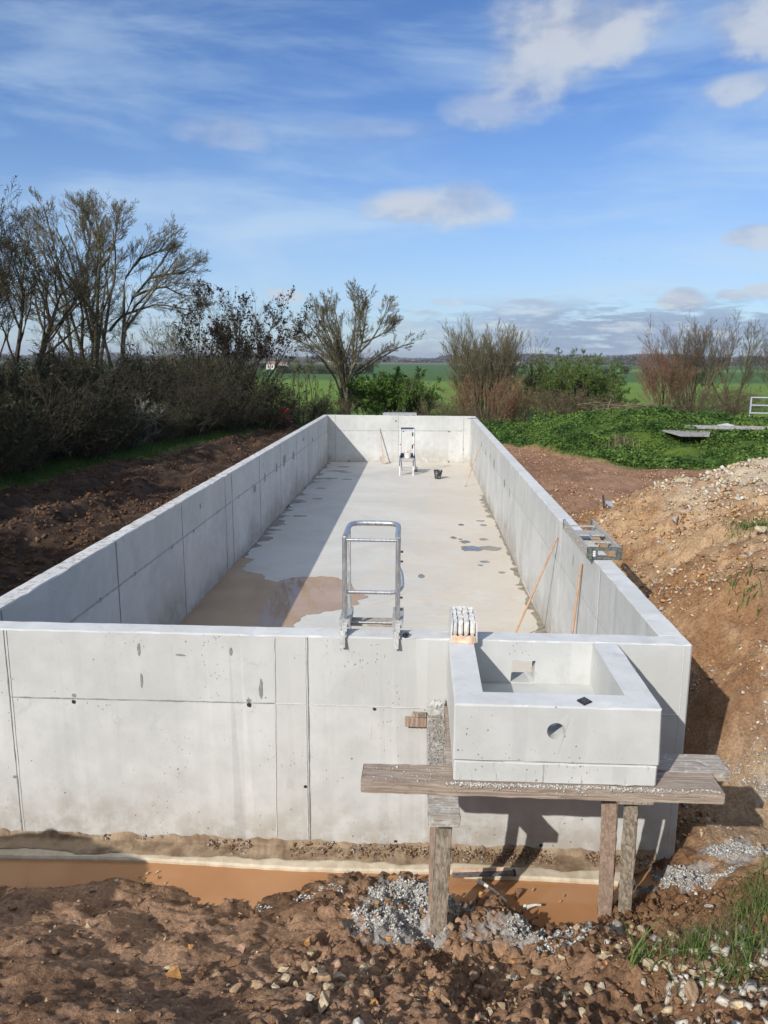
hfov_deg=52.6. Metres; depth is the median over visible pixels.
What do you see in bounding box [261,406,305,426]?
hedge shrub
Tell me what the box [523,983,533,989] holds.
rock
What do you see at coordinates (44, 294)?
bare tree
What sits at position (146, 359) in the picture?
hedge shrub
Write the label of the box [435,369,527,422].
dogwood bush
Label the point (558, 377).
willow bush
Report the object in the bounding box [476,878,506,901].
stick
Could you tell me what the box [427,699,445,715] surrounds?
cement crust
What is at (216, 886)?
water
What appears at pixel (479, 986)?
rock
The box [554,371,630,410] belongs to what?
willow bush
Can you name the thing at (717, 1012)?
rock
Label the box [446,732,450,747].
plank
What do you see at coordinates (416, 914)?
gravel
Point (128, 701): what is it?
concrete pool basin
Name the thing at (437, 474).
black bucket
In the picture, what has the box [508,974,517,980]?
rock
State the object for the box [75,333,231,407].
hedge shrub
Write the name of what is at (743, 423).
flowering weed
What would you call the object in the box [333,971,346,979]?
rock
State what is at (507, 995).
rock
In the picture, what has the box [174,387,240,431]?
hedge shrub
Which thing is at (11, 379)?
hedge shrub
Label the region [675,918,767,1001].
grass tuft
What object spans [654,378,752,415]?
bramble bush
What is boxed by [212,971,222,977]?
rock
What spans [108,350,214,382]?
hedge shrub
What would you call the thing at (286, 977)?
rock
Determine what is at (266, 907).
concrete spill
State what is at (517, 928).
gravel
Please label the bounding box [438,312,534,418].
multi stemmed tree
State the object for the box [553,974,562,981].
rock
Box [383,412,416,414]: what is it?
form panel
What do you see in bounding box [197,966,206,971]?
rock
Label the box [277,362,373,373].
hedge
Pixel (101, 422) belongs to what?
hedge shrub
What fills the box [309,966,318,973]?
rock
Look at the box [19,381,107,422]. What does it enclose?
hedge shrub
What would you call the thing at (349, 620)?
ladder guard
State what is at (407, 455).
white bucket
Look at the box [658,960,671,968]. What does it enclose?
rock
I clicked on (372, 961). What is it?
rock
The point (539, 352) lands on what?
bare sapling
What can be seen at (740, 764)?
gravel
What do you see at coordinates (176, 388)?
hedge shrub
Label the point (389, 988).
rock
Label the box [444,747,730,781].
plank
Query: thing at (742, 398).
bramble bush
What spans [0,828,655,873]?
mud
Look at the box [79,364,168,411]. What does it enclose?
hedge shrub
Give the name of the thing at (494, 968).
rock
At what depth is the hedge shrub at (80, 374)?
22.24 m
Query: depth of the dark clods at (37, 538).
13.70 m
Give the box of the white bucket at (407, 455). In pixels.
[404,452,410,457]
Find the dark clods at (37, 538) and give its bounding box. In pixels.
[0,428,295,595]
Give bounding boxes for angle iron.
[452,867,515,877]
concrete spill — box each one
[256,904,272,911]
[278,883,344,900]
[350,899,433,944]
[551,925,610,937]
[649,873,669,888]
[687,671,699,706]
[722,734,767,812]
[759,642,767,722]
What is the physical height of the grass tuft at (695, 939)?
0.422 m
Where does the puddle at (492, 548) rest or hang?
on the concrete pool basin
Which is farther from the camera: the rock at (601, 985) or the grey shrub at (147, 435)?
the grey shrub at (147, 435)
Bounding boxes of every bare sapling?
[121,294,257,383]
[273,346,304,405]
[286,339,307,421]
[300,335,325,416]
[301,358,338,418]
[401,375,415,411]
[410,376,431,415]
[417,386,427,415]
[503,328,550,417]
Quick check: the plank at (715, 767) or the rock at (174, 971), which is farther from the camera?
the plank at (715, 767)
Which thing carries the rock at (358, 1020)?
on the ground at (718, 720)
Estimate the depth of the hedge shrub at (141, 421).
21.20 m
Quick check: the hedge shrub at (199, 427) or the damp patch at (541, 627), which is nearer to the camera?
the damp patch at (541, 627)
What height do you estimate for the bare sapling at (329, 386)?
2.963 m
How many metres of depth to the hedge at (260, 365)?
481.49 m
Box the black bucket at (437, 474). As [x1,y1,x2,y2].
[434,470,442,478]
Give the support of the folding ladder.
on the concrete pool basin
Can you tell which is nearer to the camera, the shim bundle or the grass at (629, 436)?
the shim bundle
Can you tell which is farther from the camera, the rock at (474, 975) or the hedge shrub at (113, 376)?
the hedge shrub at (113, 376)
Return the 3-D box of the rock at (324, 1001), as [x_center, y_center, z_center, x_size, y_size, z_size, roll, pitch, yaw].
[-0.301,2.480,3.913,0.057,0.076,0.110,2,11,8]
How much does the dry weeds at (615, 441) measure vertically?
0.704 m
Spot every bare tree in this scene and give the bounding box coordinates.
[0,175,127,371]
[0,185,47,325]
[3,186,105,367]
[19,188,141,370]
[32,211,224,374]
[46,197,128,369]
[285,276,425,414]
[689,309,766,410]
[747,324,767,387]
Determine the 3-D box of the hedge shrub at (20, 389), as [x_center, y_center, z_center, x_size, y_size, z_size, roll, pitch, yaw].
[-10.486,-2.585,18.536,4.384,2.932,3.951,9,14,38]
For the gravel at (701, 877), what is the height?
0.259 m
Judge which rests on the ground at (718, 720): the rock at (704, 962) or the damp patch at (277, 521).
the rock at (704, 962)
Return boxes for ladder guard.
[339,520,403,648]
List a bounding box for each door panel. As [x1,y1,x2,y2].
[662,430,710,436]
[686,425,767,429]
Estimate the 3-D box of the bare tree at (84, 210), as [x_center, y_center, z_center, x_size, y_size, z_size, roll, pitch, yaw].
[-12.125,-8.061,31.741,4.516,9.840,3.167,-5,13,-27]
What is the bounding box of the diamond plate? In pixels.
[577,697,591,704]
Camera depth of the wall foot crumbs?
6.22 m
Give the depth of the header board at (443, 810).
4.91 m
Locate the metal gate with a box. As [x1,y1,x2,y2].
[749,397,767,415]
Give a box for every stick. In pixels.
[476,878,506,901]
[523,904,540,909]
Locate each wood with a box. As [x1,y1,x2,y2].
[0,355,767,365]
[1,352,737,362]
[480,353,766,365]
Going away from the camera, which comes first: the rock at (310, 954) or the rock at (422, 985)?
the rock at (422, 985)
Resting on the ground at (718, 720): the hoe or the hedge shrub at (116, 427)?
the hedge shrub at (116, 427)
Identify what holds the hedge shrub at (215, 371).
on the ground at (718, 720)
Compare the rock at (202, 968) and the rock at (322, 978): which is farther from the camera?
the rock at (202, 968)
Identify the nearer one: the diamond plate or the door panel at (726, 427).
the diamond plate
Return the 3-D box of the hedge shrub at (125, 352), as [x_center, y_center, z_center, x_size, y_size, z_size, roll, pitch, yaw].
[-10.402,-4.591,27.642,4.847,3.435,5.392,-4,12,-21]
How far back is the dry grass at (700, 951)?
4.16 m
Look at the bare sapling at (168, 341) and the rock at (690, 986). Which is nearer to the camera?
the rock at (690, 986)
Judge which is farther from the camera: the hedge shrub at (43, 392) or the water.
the hedge shrub at (43, 392)
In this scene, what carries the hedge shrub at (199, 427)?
on the ground at (718, 720)
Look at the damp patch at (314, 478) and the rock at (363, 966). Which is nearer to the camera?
the rock at (363, 966)
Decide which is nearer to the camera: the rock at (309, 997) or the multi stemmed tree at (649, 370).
the rock at (309, 997)
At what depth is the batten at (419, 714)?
6.05 m
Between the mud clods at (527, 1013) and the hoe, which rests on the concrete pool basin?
the hoe
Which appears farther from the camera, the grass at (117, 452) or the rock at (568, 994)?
the grass at (117, 452)
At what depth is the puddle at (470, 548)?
16.32 m
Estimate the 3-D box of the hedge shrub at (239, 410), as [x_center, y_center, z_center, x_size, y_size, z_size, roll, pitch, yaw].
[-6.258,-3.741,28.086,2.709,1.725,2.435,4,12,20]
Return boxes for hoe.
[465,446,479,484]
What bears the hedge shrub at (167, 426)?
on the ground at (718, 720)
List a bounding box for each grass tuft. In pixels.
[616,908,698,1007]
[617,906,748,990]
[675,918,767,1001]
[685,865,767,941]
[689,909,767,960]
[695,837,767,920]
[712,514,767,544]
[723,563,767,618]
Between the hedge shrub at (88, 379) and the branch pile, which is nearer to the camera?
the hedge shrub at (88, 379)
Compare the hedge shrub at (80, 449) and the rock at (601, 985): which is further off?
the hedge shrub at (80, 449)
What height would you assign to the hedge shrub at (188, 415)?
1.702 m
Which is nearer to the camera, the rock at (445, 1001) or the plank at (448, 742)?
the rock at (445, 1001)
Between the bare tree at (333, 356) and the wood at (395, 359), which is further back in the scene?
the wood at (395, 359)
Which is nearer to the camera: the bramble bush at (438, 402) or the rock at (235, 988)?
the rock at (235, 988)
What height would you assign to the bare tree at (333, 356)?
6.446 m
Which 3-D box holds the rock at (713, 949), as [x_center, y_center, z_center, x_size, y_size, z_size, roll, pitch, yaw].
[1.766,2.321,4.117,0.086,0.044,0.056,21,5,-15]
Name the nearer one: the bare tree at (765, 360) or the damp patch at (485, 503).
the damp patch at (485, 503)
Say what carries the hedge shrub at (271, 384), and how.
on the ground at (718, 720)
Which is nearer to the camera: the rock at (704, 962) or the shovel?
the rock at (704, 962)
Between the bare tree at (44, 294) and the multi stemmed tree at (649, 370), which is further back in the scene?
the multi stemmed tree at (649, 370)
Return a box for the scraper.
[515,537,557,632]
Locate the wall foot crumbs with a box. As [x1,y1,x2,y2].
[102,834,656,869]
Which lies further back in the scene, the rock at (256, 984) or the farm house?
the farm house
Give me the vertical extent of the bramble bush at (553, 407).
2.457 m
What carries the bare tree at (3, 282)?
on the ground at (718, 720)
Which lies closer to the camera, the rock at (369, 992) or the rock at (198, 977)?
the rock at (369, 992)
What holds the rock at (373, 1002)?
on the ground at (718, 720)
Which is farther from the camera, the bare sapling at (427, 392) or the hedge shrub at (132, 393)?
the bare sapling at (427, 392)
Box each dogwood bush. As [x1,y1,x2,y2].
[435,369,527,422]
[482,385,544,421]
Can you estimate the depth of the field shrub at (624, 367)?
367.75 m
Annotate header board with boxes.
[427,715,460,827]
[616,801,653,804]
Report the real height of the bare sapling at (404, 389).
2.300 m
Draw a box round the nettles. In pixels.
[480,404,767,470]
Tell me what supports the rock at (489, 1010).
on the ground at (718, 720)
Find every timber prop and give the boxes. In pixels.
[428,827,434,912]
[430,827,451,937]
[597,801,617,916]
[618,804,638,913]
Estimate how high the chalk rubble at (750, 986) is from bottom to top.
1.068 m
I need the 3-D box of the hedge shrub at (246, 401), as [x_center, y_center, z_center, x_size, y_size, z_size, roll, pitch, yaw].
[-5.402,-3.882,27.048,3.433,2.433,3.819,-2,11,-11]
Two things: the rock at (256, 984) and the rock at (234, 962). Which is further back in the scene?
the rock at (234, 962)
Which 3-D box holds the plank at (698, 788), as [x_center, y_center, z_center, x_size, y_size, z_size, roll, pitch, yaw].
[0.995,1.744,5.000,2.278,0.095,0.256,1,11,3]
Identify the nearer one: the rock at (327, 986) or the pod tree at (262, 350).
the rock at (327, 986)
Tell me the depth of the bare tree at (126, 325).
32.86 m
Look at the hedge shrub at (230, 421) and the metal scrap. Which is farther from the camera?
the hedge shrub at (230, 421)
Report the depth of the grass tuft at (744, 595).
8.43 m
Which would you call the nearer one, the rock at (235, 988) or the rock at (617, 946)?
the rock at (235, 988)
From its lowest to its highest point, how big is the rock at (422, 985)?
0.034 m
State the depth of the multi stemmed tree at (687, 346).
43.48 m
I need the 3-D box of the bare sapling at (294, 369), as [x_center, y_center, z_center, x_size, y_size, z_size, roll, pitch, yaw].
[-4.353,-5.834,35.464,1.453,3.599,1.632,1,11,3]
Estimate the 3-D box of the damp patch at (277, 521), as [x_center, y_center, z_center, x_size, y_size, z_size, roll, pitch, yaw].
[-2.501,0.296,18.594,0.451,0.004,6.900,1,11,3]
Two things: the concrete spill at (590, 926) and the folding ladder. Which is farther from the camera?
the folding ladder
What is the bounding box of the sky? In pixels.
[0,0,767,358]
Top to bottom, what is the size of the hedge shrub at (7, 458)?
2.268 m
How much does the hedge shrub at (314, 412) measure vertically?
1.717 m
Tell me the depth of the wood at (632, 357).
1265.98 m
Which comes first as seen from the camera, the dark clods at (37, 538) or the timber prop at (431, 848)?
the timber prop at (431, 848)
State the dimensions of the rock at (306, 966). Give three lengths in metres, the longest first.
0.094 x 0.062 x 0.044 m
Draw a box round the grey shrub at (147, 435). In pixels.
[62,393,164,451]
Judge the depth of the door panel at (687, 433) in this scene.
21.97 m
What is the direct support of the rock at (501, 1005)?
on the ground at (718, 720)
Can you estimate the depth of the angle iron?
6.01 m
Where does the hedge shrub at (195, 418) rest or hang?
on the ground at (718, 720)
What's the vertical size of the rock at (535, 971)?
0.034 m
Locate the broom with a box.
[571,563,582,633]
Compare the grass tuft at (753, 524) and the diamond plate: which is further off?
the grass tuft at (753, 524)
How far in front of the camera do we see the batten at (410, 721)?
6.05 m
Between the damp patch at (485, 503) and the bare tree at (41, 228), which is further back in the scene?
the bare tree at (41, 228)
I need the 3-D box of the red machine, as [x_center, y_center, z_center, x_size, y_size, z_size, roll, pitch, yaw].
[-3.577,-3.685,30.258,1.025,0.743,0.445,1,11,3]
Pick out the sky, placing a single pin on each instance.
(484, 160)
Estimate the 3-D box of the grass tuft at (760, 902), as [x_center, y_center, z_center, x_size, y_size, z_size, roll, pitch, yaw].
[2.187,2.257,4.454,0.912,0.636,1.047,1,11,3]
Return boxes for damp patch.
[241,499,306,557]
[295,462,328,497]
[479,495,494,519]
[495,521,515,565]
[510,567,546,632]
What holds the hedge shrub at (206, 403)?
on the ground at (718, 720)
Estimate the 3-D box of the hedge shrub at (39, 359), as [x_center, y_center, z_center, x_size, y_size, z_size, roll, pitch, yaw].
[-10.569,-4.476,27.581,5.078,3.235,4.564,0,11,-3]
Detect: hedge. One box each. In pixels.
[0,358,363,368]
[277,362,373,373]
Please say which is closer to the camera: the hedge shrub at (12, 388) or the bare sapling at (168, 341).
the hedge shrub at (12, 388)
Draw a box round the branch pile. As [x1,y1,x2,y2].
[577,399,671,410]
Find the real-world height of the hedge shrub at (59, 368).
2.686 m
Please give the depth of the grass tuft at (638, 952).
4.09 m
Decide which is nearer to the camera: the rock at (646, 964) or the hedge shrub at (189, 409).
the rock at (646, 964)
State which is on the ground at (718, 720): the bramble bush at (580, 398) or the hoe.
the bramble bush at (580, 398)
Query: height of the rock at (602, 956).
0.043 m
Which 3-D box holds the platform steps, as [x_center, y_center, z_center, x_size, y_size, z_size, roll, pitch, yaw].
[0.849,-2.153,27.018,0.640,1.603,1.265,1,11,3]
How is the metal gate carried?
on the ground at (718, 720)
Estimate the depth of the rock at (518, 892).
5.80 m
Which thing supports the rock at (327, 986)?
on the ground at (718, 720)
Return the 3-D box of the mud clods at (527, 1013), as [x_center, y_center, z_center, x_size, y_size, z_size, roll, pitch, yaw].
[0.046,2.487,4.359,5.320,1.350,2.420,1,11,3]
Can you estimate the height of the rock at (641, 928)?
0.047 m
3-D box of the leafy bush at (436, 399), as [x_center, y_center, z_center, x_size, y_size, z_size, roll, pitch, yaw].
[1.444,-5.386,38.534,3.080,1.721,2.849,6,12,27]
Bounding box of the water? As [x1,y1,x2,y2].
[0,860,663,930]
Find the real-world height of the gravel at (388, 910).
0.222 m
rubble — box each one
[570,457,767,854]
[641,924,767,1023]
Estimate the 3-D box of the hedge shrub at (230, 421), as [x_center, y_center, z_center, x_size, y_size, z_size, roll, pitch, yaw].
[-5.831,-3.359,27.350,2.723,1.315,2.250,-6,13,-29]
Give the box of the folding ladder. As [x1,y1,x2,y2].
[563,519,622,559]
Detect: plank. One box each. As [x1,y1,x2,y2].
[361,763,724,804]
[444,706,449,733]
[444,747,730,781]
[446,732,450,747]
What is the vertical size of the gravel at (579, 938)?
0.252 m
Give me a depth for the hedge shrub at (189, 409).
23.71 m
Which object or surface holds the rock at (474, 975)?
on the ground at (718, 720)
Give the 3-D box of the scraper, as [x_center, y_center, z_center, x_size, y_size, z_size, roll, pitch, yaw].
[2.033,1.058,10.821,0.712,1.551,0.203,4,12,17]
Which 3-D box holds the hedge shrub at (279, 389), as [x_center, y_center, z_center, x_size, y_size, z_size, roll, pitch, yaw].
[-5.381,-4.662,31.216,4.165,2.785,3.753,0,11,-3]
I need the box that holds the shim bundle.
[449,606,476,643]
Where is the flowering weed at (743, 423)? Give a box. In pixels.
[722,420,767,425]
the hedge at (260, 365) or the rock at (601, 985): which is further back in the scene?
the hedge at (260, 365)
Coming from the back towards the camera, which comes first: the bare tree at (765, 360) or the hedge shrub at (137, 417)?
the bare tree at (765, 360)
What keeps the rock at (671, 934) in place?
on the ground at (718, 720)
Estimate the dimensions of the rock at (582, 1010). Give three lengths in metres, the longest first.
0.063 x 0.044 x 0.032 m
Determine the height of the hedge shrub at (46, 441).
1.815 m
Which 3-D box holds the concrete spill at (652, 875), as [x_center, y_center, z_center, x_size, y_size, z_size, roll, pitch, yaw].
[1.899,2.880,6.011,0.540,0.232,0.284,1,11,3]
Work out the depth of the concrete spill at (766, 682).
7.49 m
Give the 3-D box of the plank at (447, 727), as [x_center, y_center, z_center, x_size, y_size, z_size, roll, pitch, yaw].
[1.151,1.586,5.806,1.385,0.073,0.410,1,11,3]
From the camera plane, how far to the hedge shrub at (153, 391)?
25.76 m
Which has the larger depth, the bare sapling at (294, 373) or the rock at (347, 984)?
the bare sapling at (294, 373)
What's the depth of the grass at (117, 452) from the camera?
19.61 m
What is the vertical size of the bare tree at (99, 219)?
10.115 m
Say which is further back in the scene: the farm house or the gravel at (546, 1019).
the farm house
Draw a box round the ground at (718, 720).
[0,358,767,1023]
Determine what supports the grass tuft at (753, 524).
on the ground at (718, 720)
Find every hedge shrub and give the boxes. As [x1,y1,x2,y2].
[0,338,98,400]
[0,340,121,473]
[0,346,179,460]
[0,347,112,411]
[0,358,77,379]
[0,359,67,405]
[0,374,45,413]
[0,388,72,476]
[0,390,75,472]
[1,406,81,468]
[2,372,75,423]
[2,378,30,405]
[3,375,37,397]
[4,351,110,394]
[5,340,154,388]
[9,359,143,412]
[13,336,132,395]
[16,334,160,388]
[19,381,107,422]
[42,420,119,460]
[45,394,131,455]
[51,379,151,452]
[71,332,211,397]
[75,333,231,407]
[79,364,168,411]
[85,353,212,413]
[103,392,191,445]
[104,408,159,449]
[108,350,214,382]
[111,379,170,406]
[114,342,256,426]
[127,340,256,395]
[127,387,198,441]
[134,391,223,439]
[140,369,254,437]
[149,399,204,439]
[155,344,282,428]
[162,390,221,433]
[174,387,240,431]
[177,366,280,432]
[202,394,243,428]
[202,403,256,429]
[236,368,311,430]
[241,365,302,423]
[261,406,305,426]
[283,386,338,423]
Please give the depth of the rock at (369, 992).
4.01 m
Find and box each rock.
[165,965,181,978]
[194,973,203,981]
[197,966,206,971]
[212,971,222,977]
[228,958,241,967]
[229,983,241,993]
[237,943,246,953]
[249,980,264,988]
[277,967,288,973]
[281,973,291,981]
[301,960,311,971]
[304,936,310,945]
[306,993,313,1000]
[307,950,314,958]
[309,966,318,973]
[316,966,324,973]
[316,973,330,983]
[318,990,329,1013]
[323,982,334,990]
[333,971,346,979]
[343,981,352,988]
[351,1017,363,1023]
[355,955,361,962]
[359,963,368,970]
[364,988,373,996]
[369,957,374,964]
[370,998,377,1006]
[384,984,396,991]
[385,936,392,941]
[397,904,406,908]
[420,983,428,990]
[441,995,450,1006]
[455,917,462,923]
[457,991,465,1001]
[469,970,479,981]
[474,984,485,988]
[486,1007,492,1016]
[489,966,498,973]
[497,1002,504,1009]
[502,991,512,1001]
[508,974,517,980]
[514,888,522,899]
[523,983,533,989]
[531,968,542,975]
[532,983,541,994]
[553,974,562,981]
[558,954,565,960]
[561,991,571,997]
[579,1007,587,1017]
[584,982,593,994]
[596,953,605,959]
[598,982,604,988]
[615,944,627,950]
[632,1003,642,1017]
[637,925,646,932]
[641,958,653,971]
[649,934,661,941]
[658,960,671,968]
[667,931,678,939]
[672,516,677,523]
[684,979,698,1000]
[701,960,711,971]
[710,943,721,953]
[711,1009,723,1015]
[754,526,767,532]
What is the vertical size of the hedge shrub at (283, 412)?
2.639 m
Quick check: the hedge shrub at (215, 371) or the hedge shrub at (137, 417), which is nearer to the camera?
the hedge shrub at (137, 417)
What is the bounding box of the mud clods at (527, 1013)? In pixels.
[7,866,767,1023]
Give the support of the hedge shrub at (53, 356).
on the ground at (718, 720)
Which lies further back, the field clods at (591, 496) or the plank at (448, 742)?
the field clods at (591, 496)
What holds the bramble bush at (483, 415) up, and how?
on the ground at (718, 720)
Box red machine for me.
[278,408,302,426]
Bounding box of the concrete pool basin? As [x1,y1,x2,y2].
[0,415,691,885]
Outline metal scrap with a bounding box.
[602,495,613,508]
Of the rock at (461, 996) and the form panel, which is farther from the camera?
the form panel
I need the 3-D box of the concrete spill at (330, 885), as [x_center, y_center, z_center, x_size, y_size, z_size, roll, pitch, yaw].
[-0.531,2.812,5.712,0.494,0.164,0.161,-1,11,-9]
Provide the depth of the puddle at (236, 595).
12.74 m
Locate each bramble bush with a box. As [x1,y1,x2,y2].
[295,387,360,420]
[409,390,468,415]
[441,397,500,422]
[490,376,592,421]
[537,378,624,416]
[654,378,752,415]
[700,379,767,413]
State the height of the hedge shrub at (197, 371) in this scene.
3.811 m
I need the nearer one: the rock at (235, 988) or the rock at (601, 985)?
the rock at (601, 985)
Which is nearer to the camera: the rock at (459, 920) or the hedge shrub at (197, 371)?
the rock at (459, 920)
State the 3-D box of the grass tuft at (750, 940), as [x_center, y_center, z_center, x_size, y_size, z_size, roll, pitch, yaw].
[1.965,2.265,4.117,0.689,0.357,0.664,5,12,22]
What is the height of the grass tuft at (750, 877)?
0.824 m
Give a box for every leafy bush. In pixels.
[335,366,444,415]
[381,389,443,415]
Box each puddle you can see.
[179,558,367,627]
[461,546,481,550]
[478,546,501,550]
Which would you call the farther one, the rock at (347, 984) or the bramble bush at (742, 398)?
the bramble bush at (742, 398)
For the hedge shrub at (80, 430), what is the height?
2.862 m
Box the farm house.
[266,361,275,368]
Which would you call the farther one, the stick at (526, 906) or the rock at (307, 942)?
the stick at (526, 906)
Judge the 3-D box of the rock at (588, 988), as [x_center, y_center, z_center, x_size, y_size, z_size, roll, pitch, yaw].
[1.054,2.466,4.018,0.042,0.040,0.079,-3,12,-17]
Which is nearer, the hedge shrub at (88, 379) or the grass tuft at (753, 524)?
the grass tuft at (753, 524)
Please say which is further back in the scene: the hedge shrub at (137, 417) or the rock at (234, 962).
the hedge shrub at (137, 417)
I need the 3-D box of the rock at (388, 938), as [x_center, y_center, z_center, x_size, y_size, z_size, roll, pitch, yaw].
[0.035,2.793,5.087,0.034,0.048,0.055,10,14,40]
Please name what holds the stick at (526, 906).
on the water
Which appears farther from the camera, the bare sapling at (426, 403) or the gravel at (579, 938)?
the bare sapling at (426, 403)
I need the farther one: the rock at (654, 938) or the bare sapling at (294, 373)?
the bare sapling at (294, 373)
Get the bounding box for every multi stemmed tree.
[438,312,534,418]
[631,344,704,410]
[636,309,742,412]
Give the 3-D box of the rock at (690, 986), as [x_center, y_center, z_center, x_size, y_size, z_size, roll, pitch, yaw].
[1.483,2.319,3.763,0.068,0.059,0.111,26,38,13]
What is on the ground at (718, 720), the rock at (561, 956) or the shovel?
the rock at (561, 956)
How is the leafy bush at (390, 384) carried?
on the ground at (718, 720)
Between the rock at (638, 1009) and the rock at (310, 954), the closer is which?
the rock at (638, 1009)
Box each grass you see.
[0,421,307,488]
[493,407,766,469]
[597,879,767,1023]
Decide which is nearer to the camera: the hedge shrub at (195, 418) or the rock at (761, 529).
the rock at (761, 529)
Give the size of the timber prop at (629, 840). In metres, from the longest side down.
1.392 x 0.099 x 0.095 m
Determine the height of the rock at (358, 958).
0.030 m
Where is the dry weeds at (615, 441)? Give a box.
[601,432,639,451]
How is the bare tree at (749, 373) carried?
on the ground at (718, 720)
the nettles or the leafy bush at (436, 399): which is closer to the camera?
the nettles
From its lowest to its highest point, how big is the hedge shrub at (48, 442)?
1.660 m
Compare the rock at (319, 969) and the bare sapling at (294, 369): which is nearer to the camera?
the rock at (319, 969)
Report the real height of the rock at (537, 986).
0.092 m
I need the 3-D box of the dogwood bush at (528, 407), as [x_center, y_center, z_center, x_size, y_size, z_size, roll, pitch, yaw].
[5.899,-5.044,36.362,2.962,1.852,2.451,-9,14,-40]
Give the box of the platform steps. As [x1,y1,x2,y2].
[399,427,416,475]
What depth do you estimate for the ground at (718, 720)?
5.56 m
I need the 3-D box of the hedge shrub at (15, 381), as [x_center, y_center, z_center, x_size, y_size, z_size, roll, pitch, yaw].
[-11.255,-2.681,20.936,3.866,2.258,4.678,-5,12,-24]
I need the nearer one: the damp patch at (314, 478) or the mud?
the mud
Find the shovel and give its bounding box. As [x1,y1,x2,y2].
[379,428,386,463]
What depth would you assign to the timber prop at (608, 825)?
5.28 m
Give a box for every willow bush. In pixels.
[509,347,641,416]
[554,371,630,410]
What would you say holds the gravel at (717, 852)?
on the ground at (718, 720)
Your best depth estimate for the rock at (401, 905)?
5.42 m
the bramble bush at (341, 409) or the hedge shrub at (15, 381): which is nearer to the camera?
the hedge shrub at (15, 381)
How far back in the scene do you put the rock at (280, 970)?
4.64 m
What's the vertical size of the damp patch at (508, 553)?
0.004 m
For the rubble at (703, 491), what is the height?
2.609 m
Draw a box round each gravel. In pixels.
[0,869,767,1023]
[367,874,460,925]
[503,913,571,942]
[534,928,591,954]
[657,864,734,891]
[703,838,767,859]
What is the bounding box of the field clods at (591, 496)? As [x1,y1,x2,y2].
[506,446,705,514]
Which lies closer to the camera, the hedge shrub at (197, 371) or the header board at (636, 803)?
the header board at (636, 803)
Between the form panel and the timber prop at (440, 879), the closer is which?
the timber prop at (440, 879)
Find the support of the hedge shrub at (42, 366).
on the ground at (718, 720)
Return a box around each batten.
[405,716,426,726]
[412,711,426,717]
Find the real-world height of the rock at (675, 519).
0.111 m
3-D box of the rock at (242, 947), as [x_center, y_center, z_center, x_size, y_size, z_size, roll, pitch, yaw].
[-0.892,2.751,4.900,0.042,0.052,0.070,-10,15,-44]
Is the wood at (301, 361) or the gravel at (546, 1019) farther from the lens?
the wood at (301, 361)
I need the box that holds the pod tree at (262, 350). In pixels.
[166,275,321,407]
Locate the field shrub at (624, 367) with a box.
[620,366,629,372]

